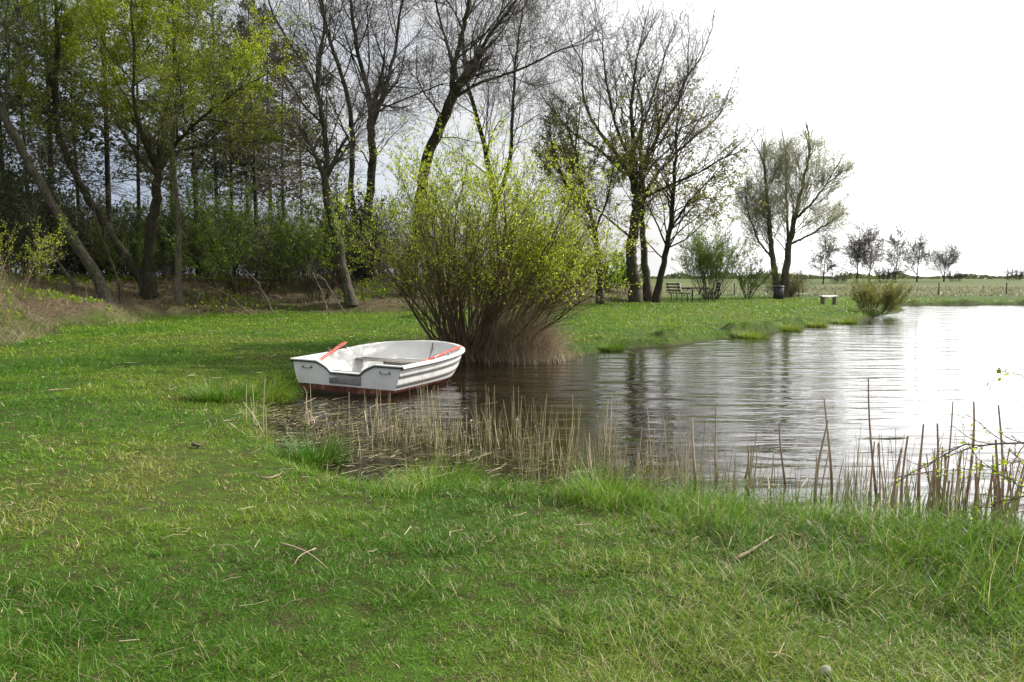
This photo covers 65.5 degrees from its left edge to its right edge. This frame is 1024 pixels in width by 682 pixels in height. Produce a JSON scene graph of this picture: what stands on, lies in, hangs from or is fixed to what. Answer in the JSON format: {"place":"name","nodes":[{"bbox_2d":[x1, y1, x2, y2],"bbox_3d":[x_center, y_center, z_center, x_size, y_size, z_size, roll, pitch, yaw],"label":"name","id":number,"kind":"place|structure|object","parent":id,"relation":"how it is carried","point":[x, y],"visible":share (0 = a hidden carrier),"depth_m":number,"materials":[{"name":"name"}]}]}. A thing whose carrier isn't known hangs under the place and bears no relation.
{"place":"outdoors","nodes":[
{"label":"outdoors","id":0,"kind":"place"},
{"bbox_2d":[0,277,1023,681],"bbox_3d":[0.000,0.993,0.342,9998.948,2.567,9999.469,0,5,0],"label":"ground","id":1,"kind":"structure","parent":0,"point":[194,483],"depth_m":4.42,"materials":[{"name":"plant"}]},
{"bbox_2d":[0,1,65,192],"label":"pine","id":2,"kind":"object","parent":1,"relation":"on","point":[38,157],"visible":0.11,"depth_m":39.09,"materials":[{"name":"green plant"}]},
{"bbox_2d":[0,0,70,271],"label":"pine","id":3,"kind":"object","parent":1,"relation":"on","point":[13,17],"visible":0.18,"depth_m":33.43,"materials":[{"name":"green plant"}]},
{"bbox_2d":[0,202,77,295],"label":"hawthorn","id":4,"kind":"object","parent":1,"relation":"on","point":[42,245],"visible":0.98,"depth_m":20.12,"materials":[{"name":"green plant"}]},
{"bbox_2d":[0,146,78,273],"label":"woodland bush","id":5,"kind":"object","parent":1,"relation":"on","point":[48,213],"visible":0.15,"depth_m":32.12,"materials":[{"name":"green plant"}]},
{"bbox_2d":[0,135,87,261],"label":"woodland bush","id":6,"kind":"object","parent":1,"relation":"on","point":[14,174],"visible":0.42,"depth_m":29.98,"materials":[{"name":"green plant"}]},
{"bbox_2d":[13,196,77,294],"bbox_3d":[-16.672,-3.355,28.026,2.200,3.583,1.153,1,5,10],"label":"sapling","id":7,"kind":"object","parent":1,"relation":"on","point":[71,280],"visible":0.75,"depth_m":28.26,"materials":[{"name":"green plant"}]},
{"bbox_2d":[0,209,102,274],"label":"woodland bush","id":8,"kind":"object","parent":1,"relation":"on","point":[45,257],"visible":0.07,"depth_m":33.70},
{"bbox_2d":[0,0,113,304],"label":"leaning tree","id":9,"kind":"object","parent":1,"relation":"on","point":[102,289],"visible":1,"depth_m":27.18,"materials":[{"name":"brown plant"}]},
{"bbox_2d":[0,148,122,279],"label":"woodland bush","id":10,"kind":"object","parent":1,"relation":"on","point":[27,231],"visible":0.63,"depth_m":29.53,"materials":[{"name":"green plant"}]},
{"bbox_2d":[0,0,130,277],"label":"pine","id":11,"kind":"object","parent":1,"relation":"on","point":[11,106],"visible":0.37,"depth_m":31.96,"materials":[{"name":"green plant"}]},
{"bbox_2d":[11,22,129,272],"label":"pine","id":12,"kind":"object","parent":1,"relation":"on","point":[80,166],"visible":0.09,"depth_m":42.22,"materials":[{"name":"green plant"}]},
{"bbox_2d":[16,209,136,274],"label":"woodland bush","id":13,"kind":"object","parent":1,"relation":"on","point":[79,268],"visible":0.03,"depth_m":35.23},
{"bbox_2d":[13,177,140,274],"bbox_3d":[-19.607,-4.947,35.817,6.154,4.650,5.063,0,5,1],"label":"woodland bush","id":14,"kind":"object","parent":1,"relation":"on","point":[94,225],"visible":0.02,"depth_m":35.20,"materials":[{"name":"green plant"}]},
{"bbox_2d":[66,176,135,302],"bbox_3d":[-14.521,-3.617,28.398,2.250,4.616,1.209,-1,5,-14],"label":"sapling","id":15,"kind":"object","parent":1,"relation":"on","point":[116,276],"visible":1,"depth_m":28.30,"materials":[{"name":"green plant"}]},
{"bbox_2d":[36,187,165,277],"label":"woodland bush","id":16,"kind":"object","parent":1,"relation":"on","point":[112,211],"visible":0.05,"depth_m":40.99,"materials":[{"name":"green plant"}]},
{"bbox_2d":[47,0,161,276],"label":"pine","id":17,"kind":"object","parent":1,"relation":"on","point":[107,156],"visible":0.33,"depth_m":34.51,"materials":[{"name":"green plant"}]},
{"bbox_2d":[57,193,172,277],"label":"woodland bush","id":18,"kind":"object","parent":1,"relation":"on","point":[120,238],"visible":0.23,"depth_m":34.48,"materials":[{"name":"green plant"}]},
{"bbox_2d":[67,216,188,277],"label":"woodland bush","id":19,"kind":"object","parent":1,"relation":"on","point":[114,249],"visible":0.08,"depth_m":35.11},
{"bbox_2d":[71,208,185,281],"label":"woodland bush","id":20,"kind":"object","parent":1,"relation":"on","point":[138,248],"visible":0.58,"depth_m":32.45,"materials":[{"name":"green plant"}]},
{"bbox_2d":[81,19,189,233],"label":"pine","id":21,"kind":"object","parent":1,"relation":"on","point":[138,184],"visible":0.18,"depth_m":41.35,"materials":[{"name":"green plant"}]},
{"bbox_2d":[80,193,220,277],"bbox_3d":[-16.888,-4.992,37.800,5.792,4.376,4.765,1,5,8],"label":"woodland bush","id":22,"kind":"object","parent":1,"relation":"on","point":[161,214],"visible":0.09,"depth_m":37.05,"materials":[{"name":"green plant"}]},
{"bbox_2d":[0,0,317,298],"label":"willow tree","id":23,"kind":"object","parent":1,"relation":"on","point":[90,14],"visible":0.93,"depth_m":29.24,"materials":[{"name":"green plant"}]},
{"bbox_2d":[109,59,223,304],"bbox_3d":[-12.430,-5.882,29.659,4.134,9.134,2.886,1,5,13],"label":"young tree","id":24,"kind":"object","parent":1,"relation":"on","point":[178,297],"visible":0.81,"depth_m":29.59,"materials":[{"name":"green plant"}]},
{"bbox_2d":[113,208,228,277],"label":"woodland bush","id":25,"kind":"object","parent":1,"relation":"on","point":[172,270],"visible":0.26,"depth_m":35.81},
{"bbox_2d":[131,0,210,222],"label":"pine","id":26,"kind":"object","parent":1,"relation":"on","point":[177,117],"visible":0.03,"depth_m":46.03,"materials":[{"name":"green plant"}]},
{"bbox_2d":[117,192,231,276],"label":"woodland bush","id":27,"kind":"object","parent":1,"relation":"on","point":[167,228],"visible":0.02,"depth_m":41.27,"materials":[{"name":"green plant"}]},
{"bbox_2d":[135,0,249,277],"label":"pine","id":28,"kind":"object","parent":1,"relation":"on","point":[206,136],"visible":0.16,"depth_m":37.00,"materials":[{"name":"green plant"}]},
{"bbox_2d":[121,161,286,278],"bbox_3d":[-14.298,-5.280,36.122,7.229,5.176,7.349,0,5,0],"label":"woodland bush","id":29,"kind":"object","parent":1,"relation":"on","point":[184,225],"visible":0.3,"depth_m":35.59,"materials":[{"name":"green plant"}]},
{"bbox_2d":[163,0,264,274],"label":"pine","id":30,"kind":"object","parent":1,"relation":"on","point":[221,39],"visible":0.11,"depth_m":42.87,"materials":[{"name":"green plant"}]},
{"bbox_2d":[176,370,279,403],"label":"grass tussock","id":31,"kind":"object","parent":1,"relation":"on","point":[217,395],"depth_m":9.91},
{"bbox_2d":[180,42,286,274],"bbox_3d":[-14.001,-8.799,39.347,4.605,11.724,5.360,2,5,24],"label":"pine","id":32,"kind":"object","parent":1,"relation":"on","point":[213,167],"visible":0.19,"depth_m":39.42,"materials":[{"name":"green plant"}]},
{"bbox_2d":[141,178,327,277],"bbox_3d":[-13.153,-5.156,39.143,9.454,6.152,8.898,1,5,12],"label":"woodland bush","id":33,"kind":"object","parent":1,"relation":"on","point":[226,225],"visible":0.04,"depth_m":37.95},
{"bbox_2d":[212,23,274,275],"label":"pine","id":34,"kind":"object","parent":1,"relation":"on","point":[240,153],"visible":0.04,"depth_m":48.86,"materials":[{"name":"green plant"}]},
{"bbox_2d":[160,171,335,295],"bbox_3d":[-10.500,-4.278,32.054,6.999,4.930,6.885,0,5,0],"label":"woodland bush","id":35,"kind":"object","parent":1,"relation":"on","point":[216,253],"visible":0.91,"depth_m":31.93,"materials":[{"name":"green plant"}]},
{"bbox_2d":[183,0,312,277],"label":"pine","id":36,"kind":"object","parent":1,"relation":"on","point":[255,160],"visible":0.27,"depth_m":39.00,"materials":[{"name":"green plant"}]},
{"bbox_2d":[182,205,315,282],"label":"woodland bush","id":37,"kind":"object","parent":1,"relation":"on","point":[248,271],"visible":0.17,"depth_m":35.28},
{"bbox_2d":[226,3,300,277],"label":"pine","id":38,"kind":"object","parent":1,"relation":"on","point":[274,24],"visible":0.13,"depth_m":46.08,"materials":[{"name":"green plant"}]},
{"bbox_2d":[219,365,314,403],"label":"grass tussock","id":39,"kind":"object","parent":1,"relation":"on","point":[285,394],"depth_m":10.95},
{"bbox_2d":[239,37,332,276],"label":"spruce","id":40,"kind":"object","parent":1,"relation":"on","point":[280,179],"visible":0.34,"depth_m":42.17,"materials":[{"name":"green plant"}]},
{"bbox_2d":[176,0,417,305],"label":"bare tree","id":41,"kind":"object","parent":1,"relation":"on","point":[347,289],"visible":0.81,"depth_m":31.47,"materials":[{"name":"brown plant"}]},
{"bbox_2d":[213,193,381,291],"bbox_3d":[-9.500,-4.341,35.265,7.415,5.127,7.878,0,5,0],"label":"woodland bush","id":42,"kind":"object","parent":1,"relation":"on","point":[299,269],"visible":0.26,"depth_m":35.16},
{"bbox_2d":[266,47,333,276],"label":"pine","id":43,"kind":"object","parent":1,"relation":"on","point":[314,181],"visible":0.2,"depth_m":48.10,"materials":[{"name":"green plant"}]},
{"bbox_2d":[279,542,327,568],"bbox_3d":[-1.056,1.085,4.042,0.160,0.027,0.520,-2,5,-26],"label":"stick","id":44,"kind":"object","parent":1,"relation":"on","point":[292,546],"visible":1,"depth_m":4.12,"materials":[{"name":"brown wood"}]},
{"bbox_2d":[265,415,361,467],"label":"grass tussock","id":45,"kind":"object","parent":1,"relation":"on","point":[313,455],"depth_m":7.34,"materials":[{"name":"plant"}]},
{"bbox_2d":[0,272,627,325],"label":"weeds","id":46,"kind":"object","parent":1,"relation":"on","point":[51,291],"visible":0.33,"depth_m":30.81,"materials":[{"name":"plant"}]},
{"bbox_2d":[256,170,384,300],"bbox_3d":[-7.813,-4.267,32.859,5.592,5.393,3.957,-2,5,-28],"label":"hawthorn","id":47,"kind":"object","parent":1,"relation":"on","point":[320,255],"visible":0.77,"depth_m":32.67,"materials":[{"name":"green plant"}]},
{"bbox_2d":[302,66,357,226],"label":"pine","id":48,"kind":"object","parent":1,"relation":"on","point":[334,149],"visible":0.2,"depth_m":52.83,"materials":[{"name":"green plant"}]},
{"bbox_2d":[0,246,666,346],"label":"dry grass","id":49,"kind":"structure","parent":1,"relation":"on","point":[38,318],"depth_m":27.67,"materials":[{"name":"plant"}]},
{"bbox_2d":[291,178,411,282],"bbox_3d":[-6.928,-4.987,36.011,5.096,5.012,4.448,2,5,21],"label":"holly","id":50,"kind":"object","parent":1,"relation":"on","point":[362,271],"visible":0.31,"depth_m":35.74,"materials":[{"name":"green plant"}]},
{"bbox_2d":[227,0,508,279],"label":"bare tree","id":51,"kind":"object","parent":1,"relation":"on","point":[370,169],"visible":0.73,"depth_m":37.04,"materials":[{"name":"brown plant"}]},
{"bbox_2d":[309,209,440,278],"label":"woodland bush","id":52,"kind":"object","parent":1,"relation":"on","point":[386,251],"visible":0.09,"depth_m":39.51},
{"bbox_2d":[380,194,474,274],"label":"woodland bush","id":53,"kind":"object","parent":1,"relation":"on","point":[409,241],"visible":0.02,"depth_m":45.12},
{"bbox_2d":[358,442,509,490],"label":"grass tussock","id":54,"kind":"object","parent":1,"relation":"on","point":[422,477],"depth_m":6.35,"materials":[{"name":"plant"}]},
{"bbox_2d":[372,293,601,364],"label":"tan grass","id":55,"kind":"structure","parent":1,"relation":"on","point":[541,346],"depth_m":16.37,"materials":[{"name":"plant"}]},
{"bbox_2d":[400,0,575,269],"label":"bare tree","id":56,"kind":"object","parent":1,"relation":"on","point":[512,109],"visible":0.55,"depth_m":40.07,"materials":[{"name":"brown plant"}]},
{"bbox_2d":[317,89,665,359],"bbox_3d":[-0.275,-2.388,16.808,7.090,5.485,8.260,0,5,0],"label":"willow bush","id":57,"kind":"object","parent":1,"relation":"on","point":[530,260],"visible":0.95,"depth_m":15.80,"materials":[{"name":"green plant"}]},
{"bbox_2d":[0,328,1023,681],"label":"straw litter","id":58,"kind":"object","parent":1,"relation":"on","point":[366,538],"visible":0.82,"depth_m":4.50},
{"bbox_2d":[0,270,1023,278],"bbox_3d":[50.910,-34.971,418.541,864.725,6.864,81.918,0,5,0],"label":"distant trees","id":59,"kind":"object","parent":1,"relation":"on","point":[763,274],"visible":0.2,"depth_m":387.56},
{"bbox_2d":[370,0,655,298],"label":"bare tree","id":60,"kind":"object","parent":1,"relation":"on","point":[434,140],"visible":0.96,"depth_m":34.06,"materials":[{"name":"brown plant"}]},
{"bbox_2d":[509,238,605,296],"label":"hedge bush","id":61,"kind":"object","parent":1,"relation":"on","point":[580,272],"depth_m":43.43,"materials":[{"name":"green plant"}]},
{"bbox_2d":[514,208,626,282],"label":"woodland bush","id":62,"kind":"object","parent":1,"relation":"on","point":[586,243],"visible":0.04,"depth_m":49.11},
{"bbox_2d":[528,88,653,303],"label":"alder","id":63,"kind":"object","parent":1,"relation":"on","point":[572,153],"visible":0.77,"depth_m":41.98,"materials":[{"name":"green plant"}]},
{"bbox_2d":[548,448,673,513],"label":"grass tussock","id":64,"kind":"object","parent":1,"relation":"on","point":[589,484],"depth_m":5.45,"materials":[{"name":"plant"}]},
{"bbox_2d":[594,337,634,351],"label":"grass tussock","id":65,"kind":"object","parent":1,"relation":"on","point":[610,347],"depth_m":18.83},
{"bbox_2d":[591,247,641,294],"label":"hedge bush","id":66,"kind":"object","parent":1,"relation":"on","point":[618,275],"visible":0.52,"depth_m":49.23,"materials":[{"name":"green plant"}]},
{"bbox_2d":[237,369,1023,681],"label":"bank grass","id":67,"kind":"structure","parent":1,"relation":"on","point":[694,502],"depth_m":4.31,"materials":[{"name":"plant"}]},
{"bbox_2d":[599,52,694,301],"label":"maple","id":68,"kind":"object","parent":1,"relation":"on","point":[647,290],"visible":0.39,"depth_m":46.40,"materials":[{"name":"plant"}]},
{"bbox_2d":[515,0,783,302],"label":"bare tree","id":69,"kind":"object","parent":1,"relation":"on","point":[632,267],"visible":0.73,"depth_m":43.60,"materials":[{"name":"brown plant"}]},
{"bbox_2d":[585,43,766,302],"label":"maple","id":70,"kind":"object","parent":1,"relation":"on","point":[694,199],"visible":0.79,"depth_m":44.00,"materials":[{"name":"plant"}]},
{"bbox_2d":[665,282,690,301],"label":"park bench","id":71,"kind":"object","parent":1,"relation":"on","point":[678,287],"visible":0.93,"depth_m":46.21,"materials":[{"name":"brown wood"}]},
{"bbox_2d":[670,217,766,298],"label":"shrub","id":72,"kind":"object","parent":1,"relation":"on","point":[706,262],"visible":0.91,"depth_m":52.20,"materials":[{"name":"green plant"}]},
{"bbox_2d":[727,326,770,337],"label":"grass tussock","id":73,"kind":"object","parent":1,"relation":"on","point":[749,335],"depth_m":22.89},
{"bbox_2d":[733,535,773,560],"bbox_3d":[1.262,1.067,4.120,0.022,0.031,0.430,4,6,44],"label":"stick","id":74,"kind":"object","parent":1,"relation":"on","point":[747,552],"visible":0.8,"depth_m":4.06,"materials":[{"name":"brown wood"}]},
{"bbox_2d":[725,249,785,297],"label":"shrub","id":75,"kind":"object","parent":1,"relation":"on","point":[747,281],"visible":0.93,"depth_m":54.71,"materials":[{"name":"green plant"}]},
{"bbox_2d":[773,286,783,298],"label":"waste bin","id":76,"kind":"object","parent":1,"relation":"on","point":[778,292],"visible":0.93,"depth_m":52.63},
{"bbox_2d":[757,261,818,297],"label":"shrub","id":77,"kind":"object","parent":1,"relation":"on","point":[794,286],"visible":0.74,"depth_m":57.03,"materials":[{"name":"green plant"}]},
{"bbox_2d":[779,318,807,330],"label":"grass tussock","id":78,"kind":"object","parent":1,"relation":"on","point":[792,328],"depth_m":25.84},
{"bbox_2d":[725,111,871,297],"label":"willow","id":79,"kind":"object","parent":1,"relation":"on","point":[782,162],"visible":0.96,"depth_m":55.87,"materials":[{"name":"green plant"}]},
{"bbox_2d":[804,317,830,326],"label":"grass tussock","id":80,"kind":"object","parent":1,"relation":"on","point":[817,324],"depth_m":27.83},
{"bbox_2d":[802,230,849,283],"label":"tree","id":81,"kind":"object","parent":1,"relation":"on","point":[828,252],"visible":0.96,"depth_m":129.06,"materials":[{"name":"grey plant"}]},
{"bbox_2d":[652,285,1023,296],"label":"field grass","id":82,"kind":"structure","parent":1,"relation":"on","point":[917,288],"depth_m":75.64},
{"bbox_2d":[831,313,861,323],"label":"grass tussock","id":83,"kind":"object","parent":1,"relation":"on","point":[846,321],"depth_m":29.98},
{"bbox_2d":[834,214,885,281],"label":"tree","id":84,"kind":"object","parent":1,"relation":"on","point":[854,253],"visible":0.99,"depth_m":148.50,"materials":[{"name":"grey plant"}]},
{"bbox_2d":[839,214,897,282],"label":"tree","id":85,"kind":"object","parent":1,"relation":"on","point":[879,245],"visible":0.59,"depth_m":150.47,"materials":[{"name":"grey plant"}]},
{"bbox_2d":[842,269,922,314],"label":"willow shrub","id":86,"kind":"object","parent":1,"relation":"on","point":[887,297],"visible":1,"depth_m":36.04,"materials":[{"name":"green plant"}]},
{"bbox_2d":[872,264,903,281],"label":"field bush","id":87,"kind":"object","parent":1,"relation":"on","point":[889,275],"visible":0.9,"depth_m":153.00,"materials":[{"name":"green plant"}]},
{"bbox_2d":[876,222,919,281],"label":"tree","id":88,"kind":"object","parent":1,"relation":"on","point":[896,244],"visible":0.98,"depth_m":153.52,"materials":[{"name":"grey plant"}]},
{"bbox_2d":[896,224,943,281],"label":"tree","id":89,"kind":"object","parent":1,"relation":"on","point":[919,251],"visible":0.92,"depth_m":158.61,"materials":[{"name":"grey plant"}]},
{"bbox_2d":[861,368,1023,522],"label":"hawthorn bush","id":90,"kind":"object","parent":1,"relation":"on","point":[1006,463],"visible":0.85,"depth_m":4.81,"materials":[{"name":"green plant"}]},
{"bbox_2d":[922,233,969,281],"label":"tree","id":91,"kind":"object","parent":1,"relation":"on","point":[945,261],"visible":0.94,"depth_m":163.28,"materials":[{"name":"grey plant"}]},
{"bbox_2d":[943,268,969,281],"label":"field bush","id":92,"kind":"object","parent":1,"relation":"on","point":[957,274],"visible":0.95,"depth_m":166.71,"materials":[{"name":"green plant"}]},
{"bbox_2d":[999,265,1023,279],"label":"field bush","id":93,"kind":"object","parent":1,"relation":"on","point":[1011,274],"visible":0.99,"depth_m":198.95,"materials":[{"name":"green plant"}]},
{"bbox_2d":[0,0,1023,277],"label":"sky","id":94,"kind":"structure","parent":0,"point":[932,91],"materials":[{"name":"white"}]},
{"bbox_2d":[264,305,1023,532],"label":"water","id":95,"kind":"structure","parent":0,"point":[918,367],"depth_m":10.84,"materials":[{"name":"liquid"}]},
{"bbox_2d":[290,340,464,397],"bbox_3d":[-1.906,0.472,13.002,1.999,0.772,3.053,3,5,21],"label":"rowing boat","id":96,"kind":"object","parent":95,"relation":"on","point":[389,369],"visible":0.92,"depth_m":12.03,"materials":[{"name":"plastic"}]},
{"bbox_2d":[247,406,599,452],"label":"dead leaves","id":97,"kind":"object","parent":95,"relation":"on","point":[319,426],"visible":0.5,"depth_m":9.04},
{"bbox_2d":[228,390,824,501],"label":"reed litter","id":98,"kind":"object","parent":95,"relation":"on","point":[374,456],"visible":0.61,"depth_m":8.04,"materials":[{"name":"plant"}]},
{"bbox_2d":[300,372,1023,536],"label":"reed shoots","id":99,"kind":"object","parent":95,"relation":"on","point":[666,471],"visible":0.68,"depth_m":6.86,"materials":[{"name":"plant"}]},
{"bbox_2d":[691,418,696,483],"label":"reed stalk","id":100,"kind":"object","parent":95,"relation":"on","point":[693,458],"visible":0.8,"depth_m":6.61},
{"bbox_2d":[779,423,785,487],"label":"reed stalk","id":101,"kind":"object","parent":95,"relation":"in","point":[784,479],"visible":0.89,"depth_m":6.44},
{"bbox_2d":[813,420,828,499],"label":"reed stalk","id":102,"kind":"object","parent":95,"relation":"in","point":[820,454],"visible":0.88,"depth_m":6.12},
{"bbox_2d":[823,398,832,492],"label":"reed stalk","id":103,"kind":"object","parent":95,"relation":"in","point":[830,460],"visible":0.8,"depth_m":6.29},
{"bbox_2d":[868,379,876,497],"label":"reed stalk","id":104,"kind":"object","parent":95,"relation":"on","point":[874,475],"visible":0.89,"depth_m":6.09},
{"bbox_2d":[891,448,901,507],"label":"reed stalk","id":105,"kind":"object","parent":95,"relation":"in","point":[894,485],"visible":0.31,"depth_m":5.91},
{"bbox_2d":[898,436,908,511],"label":"reed stalk","id":106,"kind":"object","parent":95,"relation":"in","point":[903,468],"visible":0.48,"depth_m":5.83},
{"bbox_2d":[917,424,923,505],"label":"reed stalk","id":107,"kind":"object","parent":95,"relation":"on","point":[919,476],"visible":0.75,"depth_m":5.93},
{"bbox_2d":[940,401,953,508],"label":"reed stalk","id":108,"kind":"object","parent":95,"relation":"on","point":[948,450],"visible":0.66,"depth_m":5.82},
{"bbox_2d":[963,401,974,507],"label":"reed stalk","id":109,"kind":"object","parent":95,"relation":"on","point":[969,480],"visible":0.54,"depth_m":5.88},
{"bbox_2d":[995,439,1003,513],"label":"reed stalk","id":110,"kind":"object","parent":95,"relation":"in","point":[998,478],"visible":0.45,"depth_m":5.48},
{"bbox_2d":[998,405,1003,503],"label":"reed stalk","id":111,"kind":"object","parent":95,"relation":"on","point":[1002,453],"visible":0.52,"depth_m":5.64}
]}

